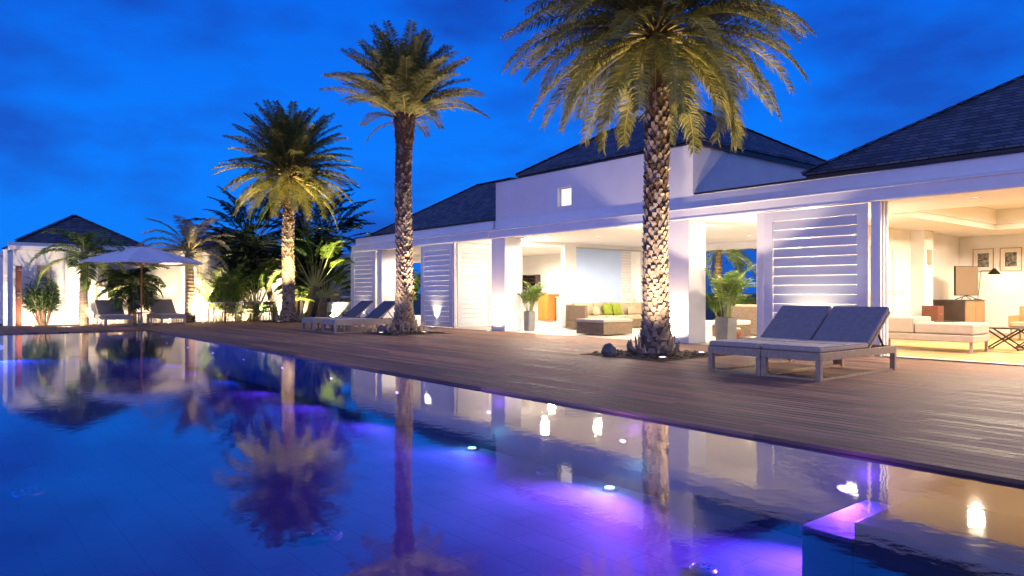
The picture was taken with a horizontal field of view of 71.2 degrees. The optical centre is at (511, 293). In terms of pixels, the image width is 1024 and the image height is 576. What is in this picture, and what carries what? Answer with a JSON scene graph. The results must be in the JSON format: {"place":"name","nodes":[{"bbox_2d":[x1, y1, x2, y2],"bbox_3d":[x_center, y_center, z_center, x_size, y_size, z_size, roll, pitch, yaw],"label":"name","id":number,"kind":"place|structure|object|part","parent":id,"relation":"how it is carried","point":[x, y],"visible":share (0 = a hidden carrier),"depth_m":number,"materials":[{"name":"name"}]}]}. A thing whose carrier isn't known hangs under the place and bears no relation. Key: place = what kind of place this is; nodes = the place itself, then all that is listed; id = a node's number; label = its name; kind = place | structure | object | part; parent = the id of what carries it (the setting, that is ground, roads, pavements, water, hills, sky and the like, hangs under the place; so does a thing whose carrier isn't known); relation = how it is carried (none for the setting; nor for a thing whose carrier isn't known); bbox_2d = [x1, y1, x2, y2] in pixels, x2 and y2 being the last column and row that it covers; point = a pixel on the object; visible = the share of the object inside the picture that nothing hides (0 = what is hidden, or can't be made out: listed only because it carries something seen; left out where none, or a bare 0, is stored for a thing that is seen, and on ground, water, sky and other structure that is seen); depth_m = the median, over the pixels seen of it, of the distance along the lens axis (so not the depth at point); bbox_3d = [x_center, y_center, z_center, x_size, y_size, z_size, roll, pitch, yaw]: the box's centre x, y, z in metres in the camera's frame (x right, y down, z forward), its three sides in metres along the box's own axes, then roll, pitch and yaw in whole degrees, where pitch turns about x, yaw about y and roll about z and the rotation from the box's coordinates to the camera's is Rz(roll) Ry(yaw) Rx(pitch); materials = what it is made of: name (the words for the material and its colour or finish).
{"place":"outdoors","nodes":[
{"label":"outdoors","id":0,"kind":"place"},
{"bbox_2d":[0,214,350,325],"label":"guest house","id":1,"kind":"structure","parent":0,"point":[22,251],"depth_m":28.24,"materials":[{"name":"white paint"}]},
{"bbox_2d":[35,264,52,281],"bbox_3d":[-17.835,-0.770,27.254,0.570,0.700,0.060,0,0,-39],"label":"window","id":2,"kind":"structure","parent":1,"relation":"in","point":[41,266],"depth_m":27.24,"materials":[{"name":"white glass"}]},
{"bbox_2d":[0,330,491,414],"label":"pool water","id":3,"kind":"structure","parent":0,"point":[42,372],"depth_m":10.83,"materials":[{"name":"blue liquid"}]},
{"bbox_2d":[0,294,756,325],"bbox_3d":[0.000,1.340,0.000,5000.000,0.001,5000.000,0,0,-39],"label":"ground","id":4,"kind":"structure","parent":0,"point":[417,310],"depth_m":67.60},
{"bbox_2d":[262,187,375,301],"bbox_3d":[-8.783,-1.863,33.366,6.355,6.130,3.105,0,0,-9],"label":"paddle palm","id":5,"kind":"object","parent":4,"relation":"on","point":[349,223],"visible":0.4,"depth_m":33.41,"materials":[{"name":"green plant"}]},
{"bbox_2d":[325,307,349,316],"bbox_3d":[-7.822,0.911,32.364,1.381,0.596,1.522,0,0,31],"label":"cycad","id":6,"kind":"object","parent":4,"relation":"on","point":[333,313],"visible":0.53,"depth_m":32.12,"materials":[{"name":"green plant"}]},
{"bbox_2d":[413,270,420,302],"bbox_3d":[-5.176,-0.018,35.205,1.982,2.452,2.297,0,0,-39],"label":"shrub","id":7,"kind":"object","parent":4,"relation":"on","point":[417,280],"visible":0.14,"depth_m":34.90,"materials":[{"name":"green plant"}]},
{"bbox_2d":[351,74,1023,366],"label":"villa","id":8,"kind":"object","parent":4,"relation":"on","point":[905,218],"visible":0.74,"depth_m":18.82,"materials":[{"name":"paint"}]},
{"bbox_2d":[522,274,540,300],"bbox_3d":[0.900,-0.260,32.979,0.320,1.200,0.940,0,0,-39],"label":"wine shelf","id":9,"kind":"object","parent":8,"relation":"attached to","point":[533,280],"visible":0.46,"depth_m":33.20,"materials":[{"name":"brown wood"}]},
{"bbox_2d":[516,280,547,330],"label":"potted palm","id":10,"kind":"object","parent":8,"relation":"on","point":[532,297],"visible":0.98,"depth_m":22.89,"materials":[{"name":"green plant"}]},
{"bbox_2d":[538,293,559,319],"bbox_3d":[1.574,0.575,30.695,0.660,1.150,0.760,0,0,-39],"label":"cabinet","id":11,"kind":"object","parent":8,"relation":"on","point":[547,306],"visible":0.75,"depth_m":30.42,"materials":[{"name":"orange wood"}]},
{"bbox_3d":[1.227,0.590,30.630,0.015,1.040,0.325,0,0,-39],"label":"door","id":12,"kind":"part","parent":11,"relation":"part of","materials":[{"name":"orange wood"}]},
{"bbox_3d":[1.437,0.590,30.370,0.015,1.040,0.325,0,0,-39],"label":"door","id":13,"kind":"part","parent":11,"relation":"part of","materials":[{"name":"orange wood"}]},
{"bbox_2d":[560,187,570,206],"bbox_3d":[1.623,-2.795,20.745,0.060,0.548,0.588,0,0,-39],"label":"window","id":14,"kind":"structure","parent":8,"relation":"in","point":[565,193],"depth_m":20.84,"materials":[{"name":"white glass"}]},
{"bbox_2d":[556,297,597,321],"bbox_3d":[2.717,0.673,29.915,0.760,1.047,1.810,0,0,-39],"label":"kitchen counter","id":15,"kind":"object","parent":8,"relation":"on","point":[558,309],"visible":0.19,"depth_m":30.23,"materials":[{"name":"white stone"}]},
{"bbox_2d":[576,318,631,334],"bbox_3d":[2.685,0.955,20.798,1.220,0.430,1.120,0,0,-39],"label":"ottoman","id":16,"kind":"object","parent":8,"relation":"on","point":[604,326],"visible":1,"depth_m":20.39,"materials":[{"name":"fabric"}]},
{"bbox_2d":[566,302,642,328],"bbox_3d":[3.607,0.745,24.831,3.900,0.850,0.920,0,0,-39],"label":"wicker sofa","id":17,"kind":"object","parent":8,"relation":"on","point":[574,311],"visible":0.54,"depth_m":24.23,"materials":[{"name":"beige fabric"}]},
{"bbox_2d":[592,307,599,315],"bbox_3d":[2.840,0.606,24.110,0.300,0.300,0.150,0,-12,-39],"label":"cushion","id":18,"kind":"object","parent":17,"relation":"on","point":[596,311],"visible":1,"depth_m":24.04,"materials":[{"name":"beige fabric"}]},
{"bbox_2d":[603,303,612,314],"bbox_3d":[3.281,0.548,24.518,0.420,0.420,0.150,0,-14,-39],"label":"cushion","id":19,"kind":"object","parent":17,"relation":"on","point":[607,308],"visible":0.97,"depth_m":24.43,"materials":[{"name":"fabric"}]},
{"bbox_2d":[612,303,621,314],"bbox_3d":[3.647,0.548,24.813,0.420,0.420,0.150,0,-16,-39],"label":"cushion","id":20,"kind":"object","parent":17,"relation":"on","point":[616,308],"visible":1,"depth_m":24.73,"materials":[{"name":"fabric"}]},
{"bbox_2d":[627,306,633,314],"bbox_3d":[4.189,0.606,25.224,0.300,0.300,0.150,0,-12,-39],"label":"cushion","id":21,"kind":"object","parent":17,"relation":"on","point":[630,310],"visible":1,"depth_m":25.15,"materials":[{"name":"beige fabric"}]},
{"bbox_2d":[704,264,756,339],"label":"potted palm","id":22,"kind":"object","parent":8,"relation":"on","point":[732,286],"visible":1,"depth_m":17.31,"materials":[{"name":"green plant"}]},
{"bbox_2d":[712,320,750,336],"bbox_3d":[5.947,0.950,19.383,0.740,0.440,0.740,0,0,-39],"label":"ottoman","id":23,"kind":"object","parent":8,"relation":"on","point":[744,325],"visible":0.45,"depth_m":19.21,"materials":[{"name":"fabric"}]},
{"bbox_2d":[706,248,756,319],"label":"coconut palm","id":24,"kind":"object","parent":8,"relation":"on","point":[716,259],"visible":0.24,"depth_m":28.73,"materials":[{"name":"green plant"}]},
{"bbox_2d":[706,291,756,316],"bbox_3d":[8.151,0.424,26.583,2.233,1.567,2.622,0,0,-39],"label":"shrub","id":25,"kind":"object","parent":8,"relation":"on","point":[713,303],"visible":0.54,"depth_m":26.38,"materials":[{"name":"green plant"}]},
{"bbox_2d":[736,328,741,337],"bbox_3d":[5.701,1.044,18.413,0.440,0.307,0.440,0,0,-39],"label":"basket","id":26,"kind":"object","parent":8,"relation":"on","point":[739,333],"visible":0.3,"depth_m":18.23,"materials":[{"name":"wicker"}]},
{"bbox_2d":[729,304,756,334],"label":"wall","id":27,"kind":"structure","parent":8,"relation":"on","point":[744,311],"depth_m":20.30,"materials":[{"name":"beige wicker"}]},
{"bbox_2d":[870,246,870,306],"bbox_3d":[9.654,-0.050,18.969,1.050,2.480,0.060,0,0,-39],"label":"glazed door","id":28,"kind":"structure","parent":8,"relation":"in","point":[870,246],"depth_m":18.79,"materials":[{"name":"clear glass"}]},
{"bbox_2d":[871,201,881,355],"bbox_3d":[6.959,-0.277,13.646,0.070,2.935,0.180,0,0,-39],"label":"door leaf","id":29,"kind":"structure","parent":8,"relation":"in","point":[876,207],"depth_m":13.61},
{"bbox_2d":[882,202,884,355],"bbox_3d":[7.048,-0.277,13.711,0.070,2.935,0.190,0,0,-39],"label":"door leaf","id":30,"kind":"structure","parent":8,"relation":"in","point":[883,203],"depth_m":13.63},
{"bbox_2d":[885,202,887,354],"bbox_3d":[7.136,-0.277,13.776,0.070,2.935,0.200,0,0,-39],"label":"door leaf","id":31,"kind":"structure","parent":8,"relation":"in","point":[886,203],"depth_m":13.70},
{"bbox_2d":[892,249,906,315],"bbox_3d":[10.624,-0.005,19.598,0.850,2.390,0.040,0,0,-39],"label":"inner door","id":32,"kind":"structure","parent":8,"relation":"in","point":[899,257],"depth_m":19.55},
{"bbox_2d":[922,306,943,320],"bbox_3d":[11.393,0.766,19.323,0.400,0.860,0.433,0,0,-39],"label":"wooden crate","id":33,"kind":"object","parent":8,"relation":"on","point":[935,313],"visible":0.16,"depth_m":19.17,"materials":[{"name":"wood"}]},
{"bbox_2d":[933,249,939,299],"bbox_3d":[12.393,-0.055,21.028,0.900,2.490,0.035,0,0,-39],"label":"inner door","id":34,"kind":"structure","parent":8,"relation":"in","point":[936,253],"depth_m":21.14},
{"bbox_2d":[888,315,989,353],"bbox_3d":[8.803,0.847,15.166,0.950,0.693,2.050,0,0,-39],"label":"daybed","id":35,"kind":"object","parent":8,"relation":"on","point":[923,328],"visible":0.68,"depth_m":14.65,"materials":[{"name":"fabric"}]},
{"bbox_2d":[894,337,1023,352],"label":"rug","id":36,"kind":"object","parent":8,"relation":"on","point":[1001,347],"depth_m":16.19,"materials":[{"name":"carpet"}]},
{"bbox_2d":[988,327,1023,350],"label":"folding stool","id":37,"kind":"object","parent":36,"relation":"on","point":[1016,329],"visible":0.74,"depth_m":14.85,"materials":[{"name":"brown wood"}]},
{"bbox_2d":[1008,306,1023,338],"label":"armchair","id":38,"kind":"object","parent":36,"relation":"on","point":[1015,320],"visible":0.74,"depth_m":18.12,"materials":[{"name":"beige fabric"}]},
{"bbox_2d":[1014,326,1023,347],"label":"folding stool","id":39,"kind":"object","parent":36,"relation":"on","point":[1017,346],"visible":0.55,"depth_m":15.27,"materials":[{"name":"wood"}]},
{"bbox_2d":[933,299,985,322],"bbox_3d":[13.091,0.691,20.952,1.550,1.010,0.910,0,0,-39],"label":"sideboard","id":40,"kind":"object","parent":8,"relation":"on","point":[960,310],"visible":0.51,"depth_m":20.45,"materials":[{"name":"brown wood"}]},
{"bbox_2d":[954,266,977,299],"bbox_3d":[12.994,-0.297,20.444,0.880,0.960,0.222,0,0,-19],"label":"table lamp","id":41,"kind":"object","parent":40,"relation":"on","point":[966,281],"visible":1,"depth_m":20.41,"materials":[{"name":"brown fabric"}]},
{"bbox_3d":[13.086,0.671,20.388,0.715,0.850,0.015,0,0,-39],"label":"door","id":42,"kind":"part","parent":40,"relation":"part of","materials":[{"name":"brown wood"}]},
{"bbox_3d":[13.658,0.671,20.850,0.715,0.850,0.015,0,0,-39],"label":"door","id":43,"kind":"part","parent":40,"relation":"part of","materials":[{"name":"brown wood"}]},
{"bbox_2d":[974,268,1000,299],"bbox_3d":[13.982,-0.277,20.983,0.758,0.920,0.354,0,0,-9],"label":"desk lamp","id":44,"kind":"object","parent":40,"relation":"on","point":[994,271],"visible":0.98,"depth_m":20.99,"materials":[{"name":"black metal"}]},
{"bbox_2d":[973,248,993,271],"bbox_3d":[14.373,-1.010,21.800,0.030,0.700,0.560,0,0,-39],"label":"picture frame","id":45,"kind":"object","parent":8,"relation":"attached to","point":[983,259],"visible":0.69,"depth_m":21.78,"materials":[{"name":"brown wood"}]},
{"bbox_2d":[1000,247,1021,270],"bbox_3d":[14.825,-1.010,21.239,0.030,0.700,0.560,0,0,-39],"label":"picture frame","id":46,"kind":"object","parent":8,"relation":"attached to","point":[1010,259],"visible":1,"depth_m":21.23,"materials":[{"name":"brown wood"}]},
{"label":"deck underlay","id":47,"kind":"structure","parent":4,"relation":"on","visible":0},
{"bbox_2d":[261,320,301,322],"bbox_3d":[-9.459,1.188,30.276,1.882,0.097,2.184,0,0,-39],"label":"planting bed","id":48,"kind":"object","parent":47,"relation":"on","point":[271,321],"visible":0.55,"depth_m":29.55,"materials":[{"name":"brown plant"}]},
{"bbox_2d":[211,99,362,321],"bbox_3d":[-9.484,-3.391,30.280,5.799,9.275,6.134,0,0,16],"label":"date palm","id":49,"kind":"object","parent":47,"relation":"on","point":[291,145],"visible":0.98,"depth_m":29.66,"materials":[{"name":"green plant"}]},
{"bbox_2d":[362,330,443,335],"bbox_3d":[-3.251,1.189,21.467,1.980,0.097,1.984,0,0,-39],"label":"planting bed","id":50,"kind":"object","parent":47,"relation":"on","point":[400,334],"visible":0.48,"depth_m":20.94,"materials":[{"name":"brown soil"}]},
{"bbox_2d":[377,325,386,332],"bbox_3d":[-3.837,1.120,21.256,0.282,0.361,0.388,0,0,-39],"label":"boulder","id":51,"kind":"object","parent":50,"relation":"on","point":[381,328],"visible":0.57,"depth_m":21.15,"materials":[{"name":"grey stone"}]},
{"bbox_2d":[318,20,490,333],"bbox_3d":[-3.267,-3.347,21.466,4.953,9.187,5.034,0,0,-39],"label":"date palm","id":52,"kind":"object","parent":50,"relation":"on","point":[403,79],"visible":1,"depth_m":21.09,"materials":[{"name":"green plant"}]},
{"bbox_2d":[584,349,718,361],"bbox_3d":[2.800,1.187,13.985,2.002,0.095,2.030,0,0,-39],"label":"planting bed","id":53,"kind":"object","parent":47,"relation":"on","point":[626,354],"visible":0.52,"depth_m":13.47,"materials":[{"name":"brown soil"}]},
{"bbox_2d":[601,343,617,356],"bbox_3d":[1.880,1.117,13.793,0.335,0.335,0.279,0,0,38],"label":"boulder","id":54,"kind":"object","parent":53,"relation":"on","point":[609,349],"visible":0.72,"depth_m":13.69,"materials":[{"name":"grey stone"}]},
{"bbox_2d":[499,0,815,355],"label":"date palm","id":55,"kind":"object","parent":47,"relation":"on","point":[658,82],"visible":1,"depth_m":13.72,"materials":[{"name":"green plant"}]},
{"bbox_2d":[0,397,801,575],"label":"floor","id":56,"kind":"structure","parent":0,"point":[254,487],"depth_m":6.61,"materials":[{"name":"stone"}]},
{"bbox_2d":[12,487,45,497],"bbox_3d":[-4.777,1.958,7.067,0.280,0.045,0.280,0,0,-39],"label":"drain cover","id":57,"kind":"object","parent":56,"relation":"on","point":[27,492],"visible":1,"depth_m":7.01,"materials":[{"name":"metal"}]},
{"bbox_2d":[310,529,342,542],"bbox_3d":[-1.506,1.958,5.800,0.260,0.045,0.260,0,0,-39],"label":"drain cover","id":58,"kind":"object","parent":56,"relation":"on","point":[325,535],"visible":1,"depth_m":5.74,"materials":[{"name":"metal"}]},
{"bbox_2d":[466,447,477,450],"bbox_3d":[-0.506,1.964,9.036,0.160,0.032,0.160,0,0,-39],"label":"pool light","id":59,"kind":"object","parent":56,"relation":"on","point":[471,448],"visible":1,"depth_m":8.99,"materials":[{"name":"metal"}]},
{"bbox_2d":[536,469,555,476],"bbox_3d":[0.373,1.958,7.818,0.220,0.045,0.220,0,0,-39],"label":"drain cover","id":60,"kind":"object","parent":56,"relation":"on","point":[545,472],"visible":1,"depth_m":7.76,"materials":[{"name":"metal"}]},
{"bbox_2d":[602,486,617,491],"bbox_3d":[0.982,1.964,7.191,0.160,0.032,0.160,0,0,-39],"label":"pool light","id":61,"kind":"object","parent":56,"relation":"on","point":[609,489],"visible":1,"depth_m":7.15,"materials":[{"name":"metal"}]},
{"bbox_2d":[300,392,1023,537],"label":"pool wall","id":62,"kind":"structure","parent":56,"relation":"on","point":[788,489],"depth_m":6.67,"materials":[{"name":"tile"}]},
{"bbox_2d":[620,438,627,442],"bbox_3d":[1.128,1.500,7.258,0.023,0.050,0.105,0,0,-39],"label":"pool light","id":63,"kind":"object","parent":62,"relation":"attached to","point":[622,440],"visible":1,"depth_m":7.24,"materials":[{"name":"metal"}]},
{"bbox_2d":[836,483,856,493],"bbox_3d":[2.560,1.500,5.483,0.023,0.080,0.170,0,0,-39],"label":"pool light","id":64,"kind":"object","parent":62,"relation":"attached to","point":[845,488],"visible":1,"depth_m":5.47,"materials":[{"name":"metal"}]},
{"bbox_2d":[689,562,717,575],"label":"drain cover","id":65,"kind":"object","parent":56,"relation":"on","point":[701,569],"visible":1,"depth_m":5.04,"materials":[{"name":"metal"}]},
{"bbox_2d":[802,531,854,575],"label":"pool step","id":66,"kind":"object","parent":56,"relation":"on","point":[824,556],"visible":0.35,"depth_m":4.64,"materials":[{"name":"tile"}]},
{"bbox_2d":[800,500,892,543],"bbox_3d":[2.403,1.565,4.934,0.957,0.030,0.357,0,0,-39],"label":"step tread","id":67,"kind":"object","parent":66,"relation":"on","point":[839,525],"visible":0.73,"depth_m":4.86,"materials":[{"name":"tile"}]},
{"bbox_2d":[855,496,1023,575],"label":"pool ledge","id":68,"kind":"object","parent":56,"relation":"on","point":[919,536],"visible":1,"depth_m":4.32,"materials":[{"name":"stone"}]},
{"bbox_2d":[0,320,1023,484],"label":"deck","id":69,"kind":"structure","parent":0,"point":[960,418],"depth_m":9.30,"materials":[{"name":"brown wood"}]},
{"bbox_2d":[15,266,21,326],"bbox_3d":[-17.757,0.100,25.749,0.180,2.200,0.560,0,0,-39],"label":"shower post","id":70,"kind":"object","parent":69,"relation":"on","point":[18,295],"visible":1,"depth_m":25.87,"materials":[{"name":"wood"}]},
{"bbox_2d":[14,275,63,324],"bbox_3d":[-17.667,0.223,26.824,1.808,1.972,1.914,0,0,-39],"label":"shrub","id":71,"kind":"object","parent":69,"relation":"on","point":[41,300],"visible":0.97,"depth_m":26.62,"materials":[{"name":"green plant"}]},
{"bbox_2d":[27,228,138,324],"bbox_3d":[-15.875,-0.635,26.958,3.571,3.676,3.135,0,0,20],"label":"coconut palm","id":72,"kind":"object","parent":69,"relation":"on","point":[85,272],"visible":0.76,"depth_m":26.64,"materials":[{"name":"green plant"}]},
{"bbox_2d":[94,300,132,326],"bbox_3d":[-15.027,0.723,26.904,0.900,0.954,2.350,0,0,-39],"label":"sun lounger","id":73,"kind":"object","parent":69,"relation":"on","point":[105,313],"visible":0.95,"depth_m":26.98,"materials":[{"name":"fabric"}]},
{"bbox_2d":[92,265,169,323],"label":"fan palm","id":74,"kind":"object","parent":69,"relation":"on","point":[131,289],"visible":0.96,"depth_m":27.95,"materials":[{"name":"green plant"}]},
{"bbox_2d":[78,244,202,324],"bbox_3d":[-14.092,-0.340,27.178,3.973,3.080,3.973,0,0,-39],"label":"parasol","id":75,"kind":"object","parent":69,"relation":"on","point":[144,256],"visible":0.89,"depth_m":26.27,"materials":[{"name":"white fabric"}]},
{"bbox_2d":[136,312,153,325],"bbox_3d":[-13.786,0.953,26.847,0.520,0.495,0.518,0,0,-39],"label":"side table","id":76,"kind":"object","parent":69,"relation":"on","point":[140,318],"visible":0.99,"depth_m":26.76,"materials":[{"name":"grey wood"}]},
{"bbox_2d":[147,299,185,324],"bbox_3d":[-13.588,0.723,28.066,0.900,0.954,2.350,0,0,-39],"label":"sun lounger","id":77,"kind":"object","parent":69,"relation":"on","point":[161,309],"visible":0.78,"depth_m":28.21,"materials":[{"name":"fabric"}]},
{"bbox_2d":[136,215,234,322],"bbox_3d":[-13.299,-0.981,29.012,3.999,4.368,3.721,0,0,-39],"label":"silver palm","id":78,"kind":"object","parent":69,"relation":"on","point":[192,235],"visible":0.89,"depth_m":29.02,"materials":[{"name":"green plant"}]},
{"bbox_2d":[222,302,235,322],"bbox_3d":[-11.538,0.770,29.110,0.440,0.860,0.440,0,0,-39],"label":"garden chair","id":79,"kind":"object","parent":69,"relation":"on","point":[229,303],"visible":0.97,"depth_m":28.99,"materials":[{"name":"brown wood"}]},
{"bbox_2d":[194,262,264,321],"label":"areca palm","id":80,"kind":"object","parent":69,"relation":"on","point":[222,290],"visible":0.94,"depth_m":29.66,"materials":[{"name":"green plant"}]},
{"bbox_2d":[204,302,275,322],"bbox_3d":[-11.402,0.785,30.055,2.700,0.830,0.840,0,0,-39],"label":"garden table","id":81,"kind":"object","parent":69,"relation":"on","point":[236,302],"visible":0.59,"depth_m":29.56,"materials":[{"name":"brown wood"}]},
{"bbox_2d":[209,299,279,320],"bbox_3d":[-11.478,0.708,31.031,3.024,1.005,2.565,0,0,7],"label":"cycad","id":82,"kind":"object","parent":69,"relation":"on","point":[258,309],"visible":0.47,"depth_m":30.61,"materials":[{"name":"green plant"}]},
{"bbox_2d":[209,218,280,320],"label":"leafy tree","id":83,"kind":"object","parent":69,"relation":"on","point":[233,259],"visible":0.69,"depth_m":30.81,"materials":[{"name":"green plant"}]},
{"bbox_2d":[240,302,254,322],"bbox_3d":[-10.955,0.770,29.581,0.440,0.860,0.440,0,0,-39],"label":"garden chair","id":84,"kind":"object","parent":69,"relation":"on","point":[248,303],"visible":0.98,"depth_m":29.50,"materials":[{"name":"brown wood"}]},
{"bbox_2d":[177,186,320,319],"bbox_3d":[-11.414,-1.754,31.203,6.057,5.937,3.386,0,0,-8],"label":"paddle palm","id":85,"kind":"object","parent":69,"relation":"on","point":[241,217],"visible":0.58,"depth_m":31.33,"materials":[{"name":"green plant"}]},
{"bbox_2d":[209,258,314,320],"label":"paddle palm","id":86,"kind":"object","parent":69,"relation":"on","point":[267,274],"visible":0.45,"depth_m":31.15,"materials":[{"name":"green plant"}]},
{"bbox_2d":[260,301,273,321],"bbox_3d":[-10.332,0.770,30.083,0.440,0.860,0.440,0,0,-39],"label":"garden chair","id":87,"kind":"object","parent":69,"relation":"on","point":[268,303],"visible":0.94,"depth_m":29.95,"materials":[{"name":"brown wood"}]},
{"bbox_2d":[244,168,362,314],"bbox_3d":[-9.790,-2.274,32.796,5.481,6.954,3.656,0,0,11],"label":"paddle palm","id":88,"kind":"object","parent":69,"relation":"on","point":[307,231],"visible":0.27,"depth_m":32.81,"materials":[{"name":"green plant"}]},
{"bbox_2d":[260,227,353,317],"bbox_3d":[-8.784,-0.874,32.194,4.880,4.172,2.949,0,0,14],"label":"paddle palm","id":89,"kind":"object","parent":69,"relation":"on","point":[329,249],"visible":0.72,"depth_m":31.61,"materials":[{"name":"green plant"}]},
{"bbox_2d":[274,216,346,316],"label":"leafy tree","id":90,"kind":"object","parent":69,"relation":"on","point":[314,262],"visible":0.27,"depth_m":32.79,"materials":[{"name":"green plant"}]},
{"bbox_2d":[278,252,350,316],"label":"paddle palm","id":91,"kind":"object","parent":69,"relation":"on","point":[324,296],"visible":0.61,"depth_m":32.03,"materials":[{"name":"green plant"}]},
{"bbox_2d":[327,291,350,316],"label":"wall","id":92,"kind":"structure","parent":69,"relation":"on","point":[342,300],"depth_m":32.63,"materials":[{"name":"white paint"}]},
{"bbox_2d":[302,300,378,330],"bbox_3d":[-5.684,0.723,23.773,2.350,0.954,0.900,0,0,-39],"label":"sun lounger","id":93,"kind":"object","parent":69,"relation":"on","point":[359,308],"visible":0.67,"depth_m":23.71,"materials":[{"name":"fabric"}]},
{"bbox_2d":[322,301,394,332],"bbox_3d":[-4.679,0.723,22.527,2.350,0.954,0.900,0,0,-39],"label":"sun lounger","id":94,"kind":"object","parent":69,"relation":"on","point":[376,314],"visible":0.77,"depth_m":22.31,"materials":[{"name":"grey wood"}]},
{"bbox_2d":[708,305,837,375],"bbox_3d":[4.238,0.704,11.476,2.350,0.992,0.900,0,0,-39],"label":"sun lounger","id":95,"kind":"object","parent":69,"relation":"on","point":[793,323],"visible":0.72,"depth_m":11.54,"materials":[{"name":"grey fabric"}]},
{"bbox_2d":[761,306,896,381],"bbox_3d":[4.810,0.704,10.768,2.350,0.992,0.900,0,0,-39],"label":"sun lounger","id":96,"kind":"object","parent":69,"relation":"on","point":[843,333],"visible":1,"depth_m":10.72,"materials":[{"name":"fabric"}]},
{"bbox_2d":[0,0,1023,293],"label":"sky","id":97,"kind":"structure","parent":0,"point":[115,115],"materials":[{"name":"blue"}]}
]}

